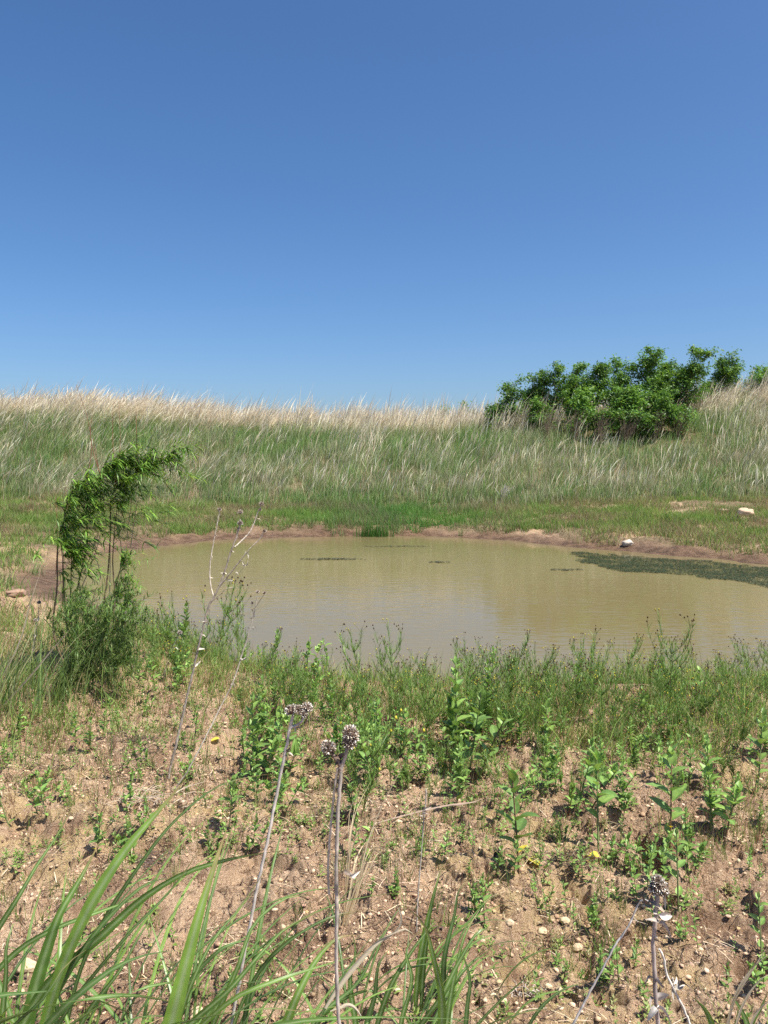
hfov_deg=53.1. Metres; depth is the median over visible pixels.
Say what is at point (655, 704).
feathery weed
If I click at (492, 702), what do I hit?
feathery weed
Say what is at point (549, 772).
broadleaf weed
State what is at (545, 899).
broadleaf weed
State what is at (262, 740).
broadleaf weed
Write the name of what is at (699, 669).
broadleaf weed
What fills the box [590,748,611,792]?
feathery weed
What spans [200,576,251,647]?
feathery weed
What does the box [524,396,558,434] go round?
sapling tree
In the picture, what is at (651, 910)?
broadleaf weed
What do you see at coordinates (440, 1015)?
strap grass
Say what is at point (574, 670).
feathery weed
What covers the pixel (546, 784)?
broadleaf weed
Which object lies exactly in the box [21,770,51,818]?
broadleaf weed
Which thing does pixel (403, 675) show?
feathery weed
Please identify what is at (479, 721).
broadleaf weed
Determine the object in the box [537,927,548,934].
stone
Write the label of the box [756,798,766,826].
broadleaf weed
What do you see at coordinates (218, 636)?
feathery weed
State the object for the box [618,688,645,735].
feathery weed
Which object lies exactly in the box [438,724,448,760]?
broadleaf weed
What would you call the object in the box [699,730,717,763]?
broadleaf weed
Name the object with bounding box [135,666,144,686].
broadleaf weed
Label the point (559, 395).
sapling tree
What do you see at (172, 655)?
feathery weed
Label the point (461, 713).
feathery weed
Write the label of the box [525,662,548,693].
feathery weed
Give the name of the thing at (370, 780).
feathery weed
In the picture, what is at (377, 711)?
broadleaf weed
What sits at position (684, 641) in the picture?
feathery weed
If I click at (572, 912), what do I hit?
broadleaf weed
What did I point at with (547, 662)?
feathery weed
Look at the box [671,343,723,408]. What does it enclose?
sapling tree
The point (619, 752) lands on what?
broadleaf weed
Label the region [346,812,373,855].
broadleaf weed
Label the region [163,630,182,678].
dead flower stalk
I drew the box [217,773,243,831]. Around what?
broadleaf weed
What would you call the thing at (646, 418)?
sapling tree
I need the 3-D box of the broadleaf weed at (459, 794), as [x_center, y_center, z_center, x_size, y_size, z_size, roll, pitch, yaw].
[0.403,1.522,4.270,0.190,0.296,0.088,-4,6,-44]
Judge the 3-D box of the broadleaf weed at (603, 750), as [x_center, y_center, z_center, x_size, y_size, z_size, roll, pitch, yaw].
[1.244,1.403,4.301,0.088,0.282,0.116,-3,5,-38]
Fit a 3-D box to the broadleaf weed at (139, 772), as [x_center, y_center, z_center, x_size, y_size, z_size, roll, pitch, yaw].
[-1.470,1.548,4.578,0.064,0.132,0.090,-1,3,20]
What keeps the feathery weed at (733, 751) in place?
on the ground at (238, 874)
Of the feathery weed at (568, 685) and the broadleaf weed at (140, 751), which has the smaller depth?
the broadleaf weed at (140, 751)
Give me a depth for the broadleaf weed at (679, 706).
5.79 m
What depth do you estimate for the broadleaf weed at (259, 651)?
7.66 m
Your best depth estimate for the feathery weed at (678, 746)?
4.74 m
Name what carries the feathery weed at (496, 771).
on the ground at (238, 874)
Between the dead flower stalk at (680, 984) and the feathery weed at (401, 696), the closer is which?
the dead flower stalk at (680, 984)
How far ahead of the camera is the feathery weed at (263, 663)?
6.89 m
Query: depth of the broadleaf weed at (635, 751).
4.80 m
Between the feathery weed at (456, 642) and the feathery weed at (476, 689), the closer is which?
the feathery weed at (476, 689)
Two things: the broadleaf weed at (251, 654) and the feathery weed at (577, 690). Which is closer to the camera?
the feathery weed at (577, 690)
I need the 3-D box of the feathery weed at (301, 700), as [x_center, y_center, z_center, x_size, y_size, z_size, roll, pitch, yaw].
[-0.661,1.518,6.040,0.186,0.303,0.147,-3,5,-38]
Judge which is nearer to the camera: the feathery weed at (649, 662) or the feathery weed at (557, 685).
the feathery weed at (557, 685)
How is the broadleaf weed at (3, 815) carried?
on the ground at (238, 874)
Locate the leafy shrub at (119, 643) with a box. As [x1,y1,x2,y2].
[43,575,167,710]
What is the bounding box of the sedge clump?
[352,521,403,537]
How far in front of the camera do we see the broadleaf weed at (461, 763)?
4.53 m
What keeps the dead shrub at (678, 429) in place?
on the ground at (238, 874)
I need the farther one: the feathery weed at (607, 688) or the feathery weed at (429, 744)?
the feathery weed at (607, 688)
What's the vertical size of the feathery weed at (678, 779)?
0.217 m
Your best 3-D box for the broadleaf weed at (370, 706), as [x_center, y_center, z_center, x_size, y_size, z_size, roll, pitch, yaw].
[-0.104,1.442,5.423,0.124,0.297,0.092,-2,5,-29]
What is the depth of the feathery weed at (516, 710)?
5.24 m
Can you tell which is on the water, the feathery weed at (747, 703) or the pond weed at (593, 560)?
the pond weed at (593, 560)
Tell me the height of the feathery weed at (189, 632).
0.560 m
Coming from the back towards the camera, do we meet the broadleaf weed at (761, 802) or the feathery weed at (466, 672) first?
the feathery weed at (466, 672)
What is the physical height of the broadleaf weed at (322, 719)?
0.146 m
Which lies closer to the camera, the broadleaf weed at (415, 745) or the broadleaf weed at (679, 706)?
the broadleaf weed at (415, 745)
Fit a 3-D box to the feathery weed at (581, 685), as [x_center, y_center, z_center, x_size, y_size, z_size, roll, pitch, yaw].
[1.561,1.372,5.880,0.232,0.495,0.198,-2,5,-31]
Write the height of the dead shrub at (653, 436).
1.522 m
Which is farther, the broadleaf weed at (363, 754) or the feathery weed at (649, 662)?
the feathery weed at (649, 662)
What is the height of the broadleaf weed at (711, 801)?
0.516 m
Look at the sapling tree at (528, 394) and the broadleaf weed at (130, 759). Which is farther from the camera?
the sapling tree at (528, 394)
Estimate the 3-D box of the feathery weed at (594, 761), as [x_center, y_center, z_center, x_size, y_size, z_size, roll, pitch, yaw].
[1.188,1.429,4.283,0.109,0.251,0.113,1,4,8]
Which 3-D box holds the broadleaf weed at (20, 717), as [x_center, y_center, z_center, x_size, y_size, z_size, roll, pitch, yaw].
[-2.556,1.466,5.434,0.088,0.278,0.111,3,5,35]
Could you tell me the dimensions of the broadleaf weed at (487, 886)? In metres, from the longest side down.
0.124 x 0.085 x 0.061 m
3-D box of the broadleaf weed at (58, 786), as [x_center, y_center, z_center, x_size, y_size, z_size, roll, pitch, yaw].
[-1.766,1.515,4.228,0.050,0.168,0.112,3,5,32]
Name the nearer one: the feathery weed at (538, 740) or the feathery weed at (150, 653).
the feathery weed at (538, 740)
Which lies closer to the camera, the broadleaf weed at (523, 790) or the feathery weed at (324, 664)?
the broadleaf weed at (523, 790)
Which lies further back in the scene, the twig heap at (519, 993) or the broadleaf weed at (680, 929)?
the broadleaf weed at (680, 929)
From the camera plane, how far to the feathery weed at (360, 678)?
5.92 m
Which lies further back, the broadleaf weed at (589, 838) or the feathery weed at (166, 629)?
the feathery weed at (166, 629)
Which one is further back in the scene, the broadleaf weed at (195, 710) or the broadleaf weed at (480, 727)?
the broadleaf weed at (195, 710)
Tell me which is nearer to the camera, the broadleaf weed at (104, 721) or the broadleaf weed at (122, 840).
the broadleaf weed at (122, 840)
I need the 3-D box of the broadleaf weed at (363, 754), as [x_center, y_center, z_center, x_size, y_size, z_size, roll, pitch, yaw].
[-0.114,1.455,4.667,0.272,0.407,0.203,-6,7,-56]
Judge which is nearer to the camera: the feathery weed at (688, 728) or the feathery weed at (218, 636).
the feathery weed at (688, 728)
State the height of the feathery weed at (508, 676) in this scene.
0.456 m
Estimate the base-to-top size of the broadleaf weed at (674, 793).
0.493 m
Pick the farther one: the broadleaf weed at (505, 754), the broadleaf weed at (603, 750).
the broadleaf weed at (505, 754)
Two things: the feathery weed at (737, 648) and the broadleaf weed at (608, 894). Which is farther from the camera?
the feathery weed at (737, 648)
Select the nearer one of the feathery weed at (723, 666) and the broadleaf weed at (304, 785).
the broadleaf weed at (304, 785)
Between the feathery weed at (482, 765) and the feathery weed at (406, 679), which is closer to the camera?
the feathery weed at (482, 765)
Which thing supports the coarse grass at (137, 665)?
on the ground at (238, 874)
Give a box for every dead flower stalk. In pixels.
[28,618,37,673]
[32,600,40,655]
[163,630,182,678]
[168,502,265,778]
[176,590,266,787]
[230,702,312,1023]
[320,724,359,1023]
[416,789,429,931]
[572,899,647,1023]
[641,874,671,1023]
[658,948,690,1023]
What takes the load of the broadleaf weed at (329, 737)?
on the ground at (238, 874)
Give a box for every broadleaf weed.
[0,739,14,768]
[0,775,13,826]
[9,729,19,761]
[14,702,28,737]
[15,723,21,738]
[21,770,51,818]
[34,764,52,802]
[53,773,72,798]
[57,820,63,842]
[68,709,83,749]
[80,716,97,753]
[89,812,105,857]
[99,709,108,739]
[107,694,114,719]
[107,759,114,779]
[112,817,137,856]
[115,707,120,724]
[120,747,134,770]
[120,792,134,831]
[124,771,135,811]
[127,737,148,768]
[129,761,142,782]
[133,796,154,833]
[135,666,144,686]
[143,693,155,714]
[146,654,160,687]
[166,601,193,658]
[172,655,192,691]
[177,751,195,781]
[180,651,193,682]
[189,705,200,751]
[190,705,197,726]
[202,789,208,808]
[202,820,213,844]
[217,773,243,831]
[219,820,228,852]
[228,711,239,727]
[230,762,257,796]
[231,814,238,848]
[236,716,246,750]
[237,688,243,708]
[239,730,246,756]
[241,648,253,672]
[241,731,266,765]
[243,691,283,779]
[244,752,260,784]
[244,813,268,851]
[247,767,264,800]
[254,645,260,665]
[255,675,269,730]
[256,688,266,737]
[261,714,278,742]
[261,742,270,760]
[262,698,281,741]
[262,752,287,802]
[263,732,274,760]
[267,698,304,777]
[267,720,273,741]
[269,680,286,719]
[270,770,304,816]
[271,628,280,661]
[288,684,299,704]
[296,740,305,773]
[298,776,308,802]
[299,661,320,707]
[302,636,322,682]
[313,657,325,692]
[314,750,325,772]
[317,676,337,725]
[317,712,327,725]
[320,638,331,676]
[323,719,347,759]
[330,706,343,751]
[342,776,360,822]
[346,703,357,727]
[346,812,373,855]
[349,711,366,731]
[353,715,364,755]
[355,700,364,726]
[355,721,369,770]
[357,720,380,776]
[363,696,374,736]
[366,691,384,742]
[367,876,375,895]
[370,717,386,763]
[383,715,392,757]
[384,843,389,866]
[389,866,400,898]
[391,701,402,723]
[391,709,406,747]
[391,762,399,794]
[392,726,398,749]
[393,760,411,790]
[395,706,413,755]
[397,726,404,751]
[399,744,424,779]
[407,725,421,765]
[415,752,433,782]
[417,825,423,856]
[419,734,430,761]
[421,720,425,754]
[430,829,437,849]
[431,748,436,770]
[438,701,448,728]
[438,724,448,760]
[438,729,465,765]
[439,656,478,755]
[440,830,452,858]
[443,760,471,811]
[446,689,466,720]
[450,658,461,687]
[450,689,511,776]
[450,743,469,793]
[458,821,466,841]
[465,658,494,713]
[466,859,472,878]
[467,691,492,725]
[468,829,475,847]
[468,878,491,927]
[469,709,485,744]
[469,879,478,912]
[475,872,493,898]
[477,748,486,773]
[478,684,495,736]
[479,719,491,742]
[488,646,498,677]
[488,783,498,806]
[489,845,503,878]
[492,790,511,821]
[494,764,539,873]
[497,707,511,746]
[499,853,505,867]
[501,751,509,773]
[505,839,522,879]
[506,695,527,744]
[510,677,529,707]
[518,774,532,811]
[528,754,542,793]
[530,874,536,891]
[534,889,550,915]
[535,832,543,859]
[535,843,554,874]
[537,721,549,752]
[538,736,562,785]
[539,695,557,757]
[539,770,553,803]
[540,759,564,794]
[543,733,560,767]
[545,883,555,901]
[551,811,567,840]
[557,708,569,734]
[560,881,570,910]
[563,744,622,814]
[564,663,580,705]
[569,846,585,879]
[570,903,576,929]
[575,796,581,830]
[581,736,596,763]
[583,748,617,850]
[585,891,600,930]
[587,828,592,846]
[595,944,613,990]
[597,737,616,787]
[604,881,610,900]
[606,833,625,864]
[606,938,615,962]
[609,698,625,726]
[609,947,623,980]
[614,741,631,774]
[614,756,635,791]
[615,764,632,814]
[617,831,634,865]
[622,836,652,870]
[624,715,641,751]
[628,860,645,903]
[629,736,641,769]
[630,939,641,966]
[634,686,646,731]
[641,720,652,758]
[641,833,659,866]
[641,851,656,894]
[644,691,654,718]
[646,705,655,735]
[646,743,688,847]
[646,896,661,923]
[653,706,672,746]
[654,833,675,873]
[655,735,667,776]
[655,752,661,781]
[657,846,670,881]
[659,757,686,793]
[662,707,677,735]
[662,831,673,865]
[663,733,685,759]
[664,827,687,910]
[673,692,688,721]
[674,913,689,942]
[679,806,708,872]
[680,755,694,783]
[682,733,701,783]
[682,845,691,887]
[689,824,695,846]
[690,913,700,947]
[692,666,702,690]
[696,757,706,784]
[696,893,703,910]
[697,733,745,835]
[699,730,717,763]
[701,779,715,797]
[713,780,721,818]
[726,772,739,805]
[744,847,752,867]
[745,707,767,791]
[746,734,752,764]
[747,949,767,994]
[748,892,767,963]
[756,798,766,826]
[762,713,767,751]
[762,835,767,853]
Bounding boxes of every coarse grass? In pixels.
[0,566,30,589]
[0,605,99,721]
[24,557,47,575]
[104,630,181,688]
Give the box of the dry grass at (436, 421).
[0,364,767,503]
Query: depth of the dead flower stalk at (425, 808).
2.94 m
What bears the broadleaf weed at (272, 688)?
on the ground at (238, 874)
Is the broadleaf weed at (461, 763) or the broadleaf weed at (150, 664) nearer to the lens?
the broadleaf weed at (461, 763)
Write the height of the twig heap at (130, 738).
0.037 m
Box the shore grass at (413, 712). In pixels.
[0,594,767,801]
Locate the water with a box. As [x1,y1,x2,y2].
[55,536,767,686]
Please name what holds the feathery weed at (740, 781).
on the ground at (238, 874)
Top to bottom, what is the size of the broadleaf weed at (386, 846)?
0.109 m
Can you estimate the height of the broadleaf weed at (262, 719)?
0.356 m
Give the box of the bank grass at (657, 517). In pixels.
[0,484,767,629]
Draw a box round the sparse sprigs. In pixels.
[0,658,767,1023]
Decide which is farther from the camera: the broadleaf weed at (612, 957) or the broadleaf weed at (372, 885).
the broadleaf weed at (372, 885)
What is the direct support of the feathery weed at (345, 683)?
on the ground at (238, 874)
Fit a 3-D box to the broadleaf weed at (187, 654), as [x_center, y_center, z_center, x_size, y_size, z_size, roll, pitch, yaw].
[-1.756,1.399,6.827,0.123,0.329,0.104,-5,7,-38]
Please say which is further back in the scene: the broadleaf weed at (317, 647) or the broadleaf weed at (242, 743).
the broadleaf weed at (317, 647)
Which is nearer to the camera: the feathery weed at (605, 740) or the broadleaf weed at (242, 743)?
the broadleaf weed at (242, 743)
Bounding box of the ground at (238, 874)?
[0,414,767,1023]
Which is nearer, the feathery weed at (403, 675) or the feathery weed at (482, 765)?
the feathery weed at (482, 765)
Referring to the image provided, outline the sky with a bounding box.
[0,0,767,419]
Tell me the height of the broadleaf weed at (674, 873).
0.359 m
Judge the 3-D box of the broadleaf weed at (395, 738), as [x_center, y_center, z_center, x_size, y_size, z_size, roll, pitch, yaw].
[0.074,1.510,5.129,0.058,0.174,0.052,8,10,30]
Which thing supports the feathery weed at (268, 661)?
on the ground at (238, 874)
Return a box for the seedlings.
[0,663,767,1023]
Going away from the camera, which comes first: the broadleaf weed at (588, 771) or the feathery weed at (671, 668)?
the broadleaf weed at (588, 771)
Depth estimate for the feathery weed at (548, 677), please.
5.96 m
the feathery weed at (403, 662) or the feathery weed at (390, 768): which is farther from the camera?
the feathery weed at (403, 662)
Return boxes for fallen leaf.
[528,856,539,864]
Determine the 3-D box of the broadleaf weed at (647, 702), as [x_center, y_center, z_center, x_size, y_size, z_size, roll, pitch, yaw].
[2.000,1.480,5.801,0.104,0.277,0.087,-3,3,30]
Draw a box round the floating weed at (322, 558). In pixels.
[300,557,360,559]
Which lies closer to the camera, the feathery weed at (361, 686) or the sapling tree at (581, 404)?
the feathery weed at (361, 686)
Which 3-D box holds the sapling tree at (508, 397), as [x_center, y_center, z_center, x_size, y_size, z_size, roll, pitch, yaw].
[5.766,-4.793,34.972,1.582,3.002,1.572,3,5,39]
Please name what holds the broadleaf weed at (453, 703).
on the ground at (238, 874)
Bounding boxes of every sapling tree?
[481,402,505,431]
[494,373,529,423]
[515,370,549,419]
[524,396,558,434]
[533,360,580,421]
[560,360,590,416]
[562,385,596,437]
[569,360,614,423]
[585,406,621,440]
[601,353,641,409]
[604,384,650,439]
[625,408,666,439]
[628,344,679,408]
[639,386,680,431]
[647,357,685,402]
[658,401,699,435]
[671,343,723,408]
[697,379,723,406]
[704,349,745,400]
[743,363,767,394]
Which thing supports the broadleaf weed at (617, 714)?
on the ground at (238, 874)
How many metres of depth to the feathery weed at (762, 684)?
5.86 m
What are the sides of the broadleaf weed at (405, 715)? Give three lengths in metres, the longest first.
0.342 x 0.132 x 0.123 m
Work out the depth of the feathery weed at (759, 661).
7.51 m
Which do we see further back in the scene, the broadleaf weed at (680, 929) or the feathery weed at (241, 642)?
the feathery weed at (241, 642)
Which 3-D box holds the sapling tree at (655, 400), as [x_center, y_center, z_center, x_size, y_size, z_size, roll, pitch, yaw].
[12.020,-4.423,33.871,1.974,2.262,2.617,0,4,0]
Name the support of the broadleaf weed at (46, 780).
on the ground at (238, 874)
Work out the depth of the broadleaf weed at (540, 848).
3.65 m
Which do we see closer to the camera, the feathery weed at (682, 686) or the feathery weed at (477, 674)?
the feathery weed at (682, 686)
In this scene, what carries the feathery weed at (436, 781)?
on the ground at (238, 874)
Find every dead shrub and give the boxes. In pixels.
[494,485,514,498]
[538,410,557,440]
[568,409,587,440]
[591,413,615,446]
[618,410,645,446]
[645,410,669,443]
[669,413,688,439]
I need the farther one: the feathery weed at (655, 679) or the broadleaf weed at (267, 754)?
the feathery weed at (655, 679)
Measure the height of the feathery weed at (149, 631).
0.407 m
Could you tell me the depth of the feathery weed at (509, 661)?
6.72 m
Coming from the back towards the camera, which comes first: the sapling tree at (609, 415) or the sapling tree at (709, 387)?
the sapling tree at (709, 387)
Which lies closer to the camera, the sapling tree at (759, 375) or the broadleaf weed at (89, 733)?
the broadleaf weed at (89, 733)
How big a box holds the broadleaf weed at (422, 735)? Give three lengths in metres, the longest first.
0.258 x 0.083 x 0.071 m
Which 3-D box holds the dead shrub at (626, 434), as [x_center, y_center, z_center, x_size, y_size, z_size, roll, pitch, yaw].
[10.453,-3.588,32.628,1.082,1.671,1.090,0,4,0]
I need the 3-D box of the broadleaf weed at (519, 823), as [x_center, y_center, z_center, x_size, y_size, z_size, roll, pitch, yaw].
[0.592,1.362,3.396,0.181,0.501,0.193,1,-3,-21]
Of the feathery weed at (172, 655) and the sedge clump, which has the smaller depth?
the feathery weed at (172, 655)
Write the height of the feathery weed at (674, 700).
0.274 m
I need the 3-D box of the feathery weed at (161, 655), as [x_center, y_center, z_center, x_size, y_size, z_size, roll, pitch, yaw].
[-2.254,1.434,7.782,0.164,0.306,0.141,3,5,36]
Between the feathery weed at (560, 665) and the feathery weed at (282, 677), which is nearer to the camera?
the feathery weed at (282, 677)
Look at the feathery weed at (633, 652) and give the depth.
6.92 m
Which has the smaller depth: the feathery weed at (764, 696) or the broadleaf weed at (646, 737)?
the broadleaf weed at (646, 737)
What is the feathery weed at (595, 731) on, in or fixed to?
on the ground at (238, 874)
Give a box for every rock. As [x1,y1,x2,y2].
[6,589,26,597]
[622,539,632,546]
[737,508,754,516]
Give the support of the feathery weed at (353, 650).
on the ground at (238, 874)
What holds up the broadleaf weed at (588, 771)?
on the ground at (238, 874)
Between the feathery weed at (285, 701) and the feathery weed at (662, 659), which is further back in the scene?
the feathery weed at (662, 659)
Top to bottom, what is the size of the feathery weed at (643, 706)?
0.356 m
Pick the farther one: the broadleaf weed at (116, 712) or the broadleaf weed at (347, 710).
the broadleaf weed at (116, 712)
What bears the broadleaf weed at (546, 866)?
on the ground at (238, 874)
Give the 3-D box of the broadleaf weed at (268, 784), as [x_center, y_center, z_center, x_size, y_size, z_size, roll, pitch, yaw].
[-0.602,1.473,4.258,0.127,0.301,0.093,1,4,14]
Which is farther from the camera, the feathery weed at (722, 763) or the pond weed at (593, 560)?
the pond weed at (593, 560)
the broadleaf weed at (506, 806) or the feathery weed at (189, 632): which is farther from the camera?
the feathery weed at (189, 632)
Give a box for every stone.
[12,988,24,997]
[14,957,36,972]
[189,1006,203,1018]
[505,919,514,925]
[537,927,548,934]
[544,983,552,989]
[560,917,569,923]
[571,942,582,951]
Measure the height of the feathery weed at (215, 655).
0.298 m
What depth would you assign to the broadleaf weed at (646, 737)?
5.01 m
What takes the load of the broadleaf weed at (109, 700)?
on the ground at (238, 874)
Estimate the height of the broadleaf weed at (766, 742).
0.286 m
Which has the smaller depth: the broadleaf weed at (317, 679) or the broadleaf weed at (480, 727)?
the broadleaf weed at (480, 727)
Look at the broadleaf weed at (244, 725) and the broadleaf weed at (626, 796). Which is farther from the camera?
the broadleaf weed at (244, 725)
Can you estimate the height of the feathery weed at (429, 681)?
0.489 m
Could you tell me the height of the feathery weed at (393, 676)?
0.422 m
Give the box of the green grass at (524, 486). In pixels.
[0,390,767,508]
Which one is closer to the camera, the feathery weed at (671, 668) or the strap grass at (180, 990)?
the strap grass at (180, 990)
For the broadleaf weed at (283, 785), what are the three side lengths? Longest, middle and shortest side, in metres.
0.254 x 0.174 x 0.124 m
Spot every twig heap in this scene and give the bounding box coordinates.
[97,781,204,809]
[104,733,157,744]
[126,849,170,867]
[510,977,563,996]
[542,844,602,870]
[550,929,594,941]
[578,969,628,988]
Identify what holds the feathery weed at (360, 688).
on the ground at (238, 874)
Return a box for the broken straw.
[375,797,486,823]
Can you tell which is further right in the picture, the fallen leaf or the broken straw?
the fallen leaf
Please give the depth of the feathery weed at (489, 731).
5.12 m
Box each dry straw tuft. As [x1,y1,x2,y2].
[0,568,74,708]
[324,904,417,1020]
[327,758,407,928]
[726,946,767,1023]
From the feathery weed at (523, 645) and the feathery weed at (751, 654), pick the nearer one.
the feathery weed at (523, 645)
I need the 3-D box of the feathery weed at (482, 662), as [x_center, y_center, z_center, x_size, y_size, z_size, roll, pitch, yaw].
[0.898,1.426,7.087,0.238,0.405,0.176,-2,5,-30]
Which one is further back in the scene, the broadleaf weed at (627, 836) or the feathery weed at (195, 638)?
the feathery weed at (195, 638)
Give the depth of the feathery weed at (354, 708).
5.61 m
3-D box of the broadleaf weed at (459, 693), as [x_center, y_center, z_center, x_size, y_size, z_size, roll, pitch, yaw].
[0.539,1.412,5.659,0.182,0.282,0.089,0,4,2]
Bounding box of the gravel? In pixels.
[0,684,767,1023]
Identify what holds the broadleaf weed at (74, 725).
on the ground at (238, 874)
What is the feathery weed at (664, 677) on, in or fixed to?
on the ground at (238, 874)
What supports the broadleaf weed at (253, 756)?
on the ground at (238, 874)
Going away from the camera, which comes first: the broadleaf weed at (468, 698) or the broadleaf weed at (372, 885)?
the broadleaf weed at (372, 885)
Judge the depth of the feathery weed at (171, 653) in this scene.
7.15 m
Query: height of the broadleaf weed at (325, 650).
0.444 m
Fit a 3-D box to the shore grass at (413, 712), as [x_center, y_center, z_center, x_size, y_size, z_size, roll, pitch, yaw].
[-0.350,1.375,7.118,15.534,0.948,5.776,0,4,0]
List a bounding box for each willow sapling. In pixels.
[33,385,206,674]
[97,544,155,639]
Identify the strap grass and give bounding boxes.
[0,774,393,1023]
[128,830,413,1023]
[229,894,531,1023]
[366,864,582,1023]
[693,991,767,1023]
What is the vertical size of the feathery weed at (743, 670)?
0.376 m
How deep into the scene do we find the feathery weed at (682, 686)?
5.82 m
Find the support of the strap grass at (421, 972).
on the ground at (238, 874)
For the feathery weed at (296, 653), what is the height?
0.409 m
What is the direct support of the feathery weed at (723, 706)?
on the ground at (238, 874)
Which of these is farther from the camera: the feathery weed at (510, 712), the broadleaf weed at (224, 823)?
the feathery weed at (510, 712)
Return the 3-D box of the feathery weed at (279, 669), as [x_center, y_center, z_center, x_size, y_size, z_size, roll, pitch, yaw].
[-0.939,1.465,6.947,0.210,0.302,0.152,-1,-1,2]
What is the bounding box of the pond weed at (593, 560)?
[570,551,767,586]
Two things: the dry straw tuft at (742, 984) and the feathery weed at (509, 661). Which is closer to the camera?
the dry straw tuft at (742, 984)
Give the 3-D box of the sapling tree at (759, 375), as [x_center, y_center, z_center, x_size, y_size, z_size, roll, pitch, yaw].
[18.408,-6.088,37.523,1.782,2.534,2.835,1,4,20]
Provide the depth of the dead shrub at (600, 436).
32.70 m
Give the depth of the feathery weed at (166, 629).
8.43 m
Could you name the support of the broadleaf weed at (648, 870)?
on the ground at (238, 874)
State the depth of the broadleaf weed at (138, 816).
3.76 m
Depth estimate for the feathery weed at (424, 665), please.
7.11 m
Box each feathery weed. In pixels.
[142,620,163,666]
[143,619,162,654]
[144,641,155,666]
[153,590,191,645]
[156,611,176,641]
[156,640,171,658]
[159,642,183,663]
[160,610,177,636]
[161,615,176,646]
[163,637,185,674]
[164,641,189,676]
[168,621,191,664]
[173,637,194,677]
[183,627,206,664]
[188,621,214,662]
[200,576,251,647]
[205,619,229,661]
[206,641,226,668]
[207,644,223,670]
[215,613,240,662]
[216,593,244,654]
[230,623,251,664]
[234,627,249,661]
[248,672,269,709]
[254,643,274,675]
[261,649,271,674]
[261,663,286,692]
[262,626,282,669]
[264,655,283,680]
[270,669,301,704]
[271,659,293,697]
[272,660,288,679]
[276,638,306,697]
[279,689,298,722]
[279,694,297,713]
[282,645,303,689]
[282,646,301,685]
[285,667,309,704]
[287,663,308,703]
[291,655,305,682]
[292,661,322,718]
[296,684,309,704]
[317,665,334,694]
[320,645,333,684]
[320,682,343,718]
[331,703,367,791]
[332,659,354,709]
[335,620,366,693]
[339,691,353,722]
[342,663,365,720]
[346,664,376,719]
[346,693,424,810]
[348,661,371,704]
[348,696,366,717]
[349,666,368,713]
[353,749,367,776]
[357,676,382,707]
[369,637,390,688]
[372,618,406,700]
[374,667,388,692]
[376,737,398,783]
[382,672,405,720]
[383,659,399,697]
[384,680,398,720]
[385,679,406,710]
[394,659,417,705]
[396,664,419,721]
[396,675,411,691]
[397,757,411,788]
[399,666,421,718]
[400,652,419,688]
[407,648,429,675]
[412,667,436,719]
[413,681,437,736]
[415,671,443,732]
[416,656,440,701]
[418,662,441,691]
[422,727,434,760]
[425,762,444,804]
[427,683,449,733]
[431,732,448,774]
[434,768,451,802]
[439,756,451,772]
[446,690,470,717]
[449,743,472,795]
[450,639,484,702]
[453,632,477,675]
[457,695,472,728]
[458,645,480,686]
[461,679,489,725]
[465,661,483,686]
[467,678,497,722]
[469,643,492,681]
[472,671,504,732]
[472,676,505,723]
[473,753,488,777]
[474,636,501,684]
[477,649,511,723]
[479,669,509,711]
[482,715,504,757]
[482,741,506,796]
[486,679,516,734]
[489,645,508,679]
[489,694,509,737]
[494,647,517,681]
[494,686,529,743]
[497,646,519,681]
[497,694,519,734]
[498,677,517,706]
[500,655,523,679]
[503,664,529,700]
[505,697,521,734]
[507,629,531,673]
[509,658,528,694]
[511,672,533,716]
[519,686,541,717]
[520,641,548,685]
[521,686,550,736]
[525,644,559,695]
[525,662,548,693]
[529,722,550,768]
[532,660,557,700]
[532,672,555,712]
[534,690,551,722]
[535,666,556,697]
[536,686,552,720]
[542,658,552,678]
[543,661,568,724]
[549,649,566,692]
[551,674,572,720]
[552,708,571,734]
[555,679,575,721]
[556,693,573,715]
[557,734,568,756]
[560,662,598,736]
[563,654,588,693]
[563,678,589,711]
[566,670,581,698]
[567,648,585,670]
[568,633,596,698]
[574,656,607,719]
[579,625,601,683]
[579,671,606,715]
[579,697,613,743]
[580,652,601,695]
[583,668,620,724]
[583,715,599,738]
[585,659,605,702]
[589,745,606,776]
[590,639,614,696]
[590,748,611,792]
[592,711,610,746]
[602,672,637,737]
[608,709,629,759]
[609,662,631,706]
[610,700,626,741]
[611,633,643,690]
[612,730,629,751]
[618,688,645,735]
[619,655,640,708]
[621,695,640,739]
[622,658,659,720]
[630,689,650,723]
[642,608,695,707]
[646,651,660,684]
[646,722,664,756]
[648,668,667,699]
[649,659,677,710]
[650,636,694,705]
[650,662,673,710]
[652,658,682,710]
[652,661,673,700]
[652,695,672,730]
[652,729,668,764]
[654,688,676,728]
[658,646,672,697]
[660,685,695,744]
[661,761,682,802]
[665,636,696,678]
[666,685,681,719]
[666,717,686,765]
[667,667,693,718]
[674,667,706,708]
[678,711,696,744]
[681,689,705,731]
[684,660,718,721]
[688,652,709,678]
[691,713,709,743]
[692,679,726,728]
[702,664,732,708]
[708,654,739,682]
[708,722,723,764]
[710,659,734,680]
[711,654,738,700]
[712,690,733,727]
[713,649,735,693]
[713,684,734,726]
[715,747,738,782]
[716,746,731,775]
[718,669,740,720]
[718,703,744,745]
[719,776,742,803]
[724,751,742,778]
[728,634,763,682]
[731,769,753,803]
[732,655,755,690]
[732,714,747,748]
[734,660,756,703]
[735,648,752,679]
[736,684,763,719]
[737,706,758,743]
[739,685,764,723]
[743,655,767,713]
[745,664,767,714]
[751,663,767,697]
[752,638,767,678]
[760,641,767,664]

